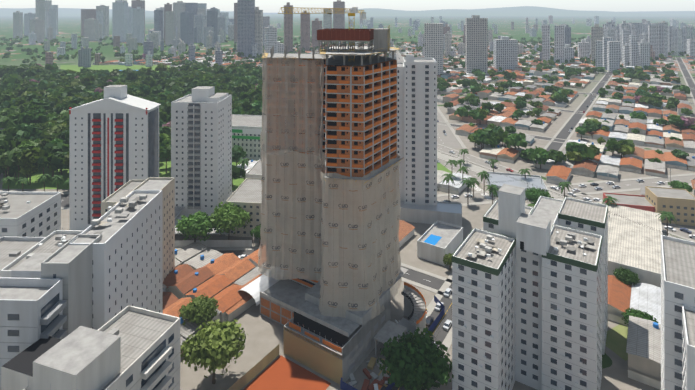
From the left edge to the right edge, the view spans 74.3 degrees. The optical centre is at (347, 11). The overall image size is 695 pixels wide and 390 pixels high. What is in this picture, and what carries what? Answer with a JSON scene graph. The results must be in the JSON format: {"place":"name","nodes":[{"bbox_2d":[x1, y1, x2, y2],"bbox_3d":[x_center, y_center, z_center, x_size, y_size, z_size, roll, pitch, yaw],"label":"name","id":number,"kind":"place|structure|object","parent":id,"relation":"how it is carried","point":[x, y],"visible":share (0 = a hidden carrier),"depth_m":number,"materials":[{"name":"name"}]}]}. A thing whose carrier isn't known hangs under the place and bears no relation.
{"place":"outdoors","nodes":[
{"label":"outdoors","id":0,"kind":"place"},
{"bbox_2d":[0,149,676,235],"bbox_3d":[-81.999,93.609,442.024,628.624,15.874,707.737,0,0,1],"label":"palm","id":1,"kind":"object","parent":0,"point":[493,188],"depth_m":249.42,"materials":[{"name":"green plant"}]},
{"bbox_2d":[0,13,694,389],"bbox_3d":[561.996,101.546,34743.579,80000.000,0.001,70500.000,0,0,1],"label":"ground","id":2,"kind":"structure","parent":0,"point":[264,335],"depth_m":326.97,"materials":[{"name":"paint"}]},
{"bbox_2d":[0,177,180,389],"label":"apartments","id":3,"kind":"structure","parent":2,"relation":"on","point":[67,307],"depth_m":93.63,"materials":[{"name":"paint"}]},
{"bbox_2d":[0,193,594,389],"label":"roof clutter","id":4,"kind":"object","parent":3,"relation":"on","point":[569,236],"visible":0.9,"depth_m":119.62,"materials":[{"name":"paint"}]},
{"bbox_2d":[69,85,160,230],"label":"apartment building","id":5,"kind":"structure","parent":2,"relation":"on","point":[113,140],"depth_m":210.99,"materials":[{"name":"paint"}]},
{"bbox_2d":[171,86,231,215],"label":"apartment building","id":6,"kind":"structure","parent":2,"relation":"on","point":[201,144],"depth_m":227.28,"materials":[{"name":"paint"}]},
{"bbox_2d":[163,242,278,389],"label":"tiled roofs","id":7,"kind":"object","parent":2,"relation":"on","point":[196,264],"visible":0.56,"depth_m":165.03,"materials":[{"name":"tile"}]},
{"bbox_2d":[232,114,265,159],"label":"hospital block","id":8,"kind":"structure","parent":2,"relation":"on","point":[246,132],"depth_m":316.85,"materials":[{"name":"paint"}]},
{"bbox_2d":[3,120,677,384],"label":"tree trunks","id":9,"kind":"object","parent":2,"relation":"on","point":[213,373],"depth_m":274.33,"materials":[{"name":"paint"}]},
{"bbox_2d":[237,267,444,389],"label":"building podium","id":10,"kind":"object","parent":2,"relation":"on","point":[338,350],"visible":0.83,"depth_m":136.17,"materials":[{"name":"paint"}]},
{"bbox_2d":[262,28,403,183],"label":"construction tower","id":11,"kind":"structure","parent":10,"relation":"on","point":[359,110],"depth_m":146.75,"materials":[{"name":"brick"}]},
{"bbox_2d":[278,7,365,61],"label":"tower crane","id":12,"kind":"object","parent":11,"relation":"on","point":[353,10],"visible":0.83,"depth_m":139.57,"materials":[{"name":"paint"}]},
{"bbox_2d":[257,50,400,320],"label":"safety net","id":13,"kind":"object","parent":11,"relation":"attached to","point":[338,238],"visible":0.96,"depth_m":152.95,"materials":[{"name":"fabric"}]},
{"bbox_2d":[0,36,694,389],"bbox_3d":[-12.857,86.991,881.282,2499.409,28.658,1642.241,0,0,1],"label":"trees","id":14,"kind":"object","parent":2,"relation":"on","point":[47,96],"visible":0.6,"depth_m":385.26,"materials":[{"name":"green plant"}]},
{"bbox_2d":[13,0,694,74],"bbox_3d":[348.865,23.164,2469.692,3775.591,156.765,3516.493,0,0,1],"label":"distant city skyline","id":15,"kind":"structure","parent":2,"relation":"on","point":[249,29],"depth_m":1090.47,"materials":[{"name":"paint"}]},
{"bbox_2d":[93,41,694,389],"bbox_3d":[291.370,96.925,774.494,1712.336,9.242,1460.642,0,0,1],"label":"houses","id":16,"kind":"structure","parent":2,"relation":"on","point":[643,348],"depth_m":362.83,"materials":[{"name":"paint"}]},
{"bbox_2d":[397,54,436,204],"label":"white tower","id":17,"kind":"structure","parent":2,"relation":"on","point":[417,113],"depth_m":227.76,"materials":[{"name":"paint"}]},
{"bbox_2d":[175,159,694,287],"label":"blocks","id":18,"kind":"structure","parent":2,"relation":"on","point":[634,246],"depth_m":207.84,"materials":[{"name":"paint"}]},
{"bbox_2d":[194,151,688,387],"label":"utility poles","id":19,"kind":"object","parent":2,"relation":"on","point":[470,198],"visible":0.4,"depth_m":246.83,"materials":[{"name":"paint"}]},
{"bbox_2d":[452,184,607,389],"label":"apartment building","id":20,"kind":"structure","parent":2,"relation":"on","point":[529,305],"depth_m":118.79,"materials":[{"name":"paint"}]},
{"bbox_2d":[661,235,694,389],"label":"apartments","id":21,"kind":"structure","parent":2,"relation":"on","point":[677,314],"depth_m":96.59,"materials":[{"name":"paint"}]},
{"bbox_2d":[0,45,694,389],"bbox_3d":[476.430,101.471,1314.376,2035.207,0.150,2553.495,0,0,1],"label":"roads","id":22,"kind":"structure","parent":0,"point":[280,372],"depth_m":262.42,"materials":[{"name":"asphalt"},{"name":"grey asphalt"}]},
{"bbox_2d":[61,55,694,347],"bbox_3d":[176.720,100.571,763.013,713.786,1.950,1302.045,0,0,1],"label":"cars","id":23,"kind":"object","parent":22,"relation":"on","point":[447,323],"visible":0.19,"depth_m":246.28,"materials":[{"name":"paint"}]},
{"bbox_2d":[0,6,694,15],"bbox_3d":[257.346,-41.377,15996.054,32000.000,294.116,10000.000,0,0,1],"label":"distant hills","id":24,"kind":"structure","parent":0,"point":[525,11],"depth_m":12906.43,"materials":[{"name":"paint"}]},
{"bbox_2d":[0,0,694,12],"label":"sky","id":25,"kind":"structure","parent":0,"point":[268,6],"materials":[{"name":"white"}]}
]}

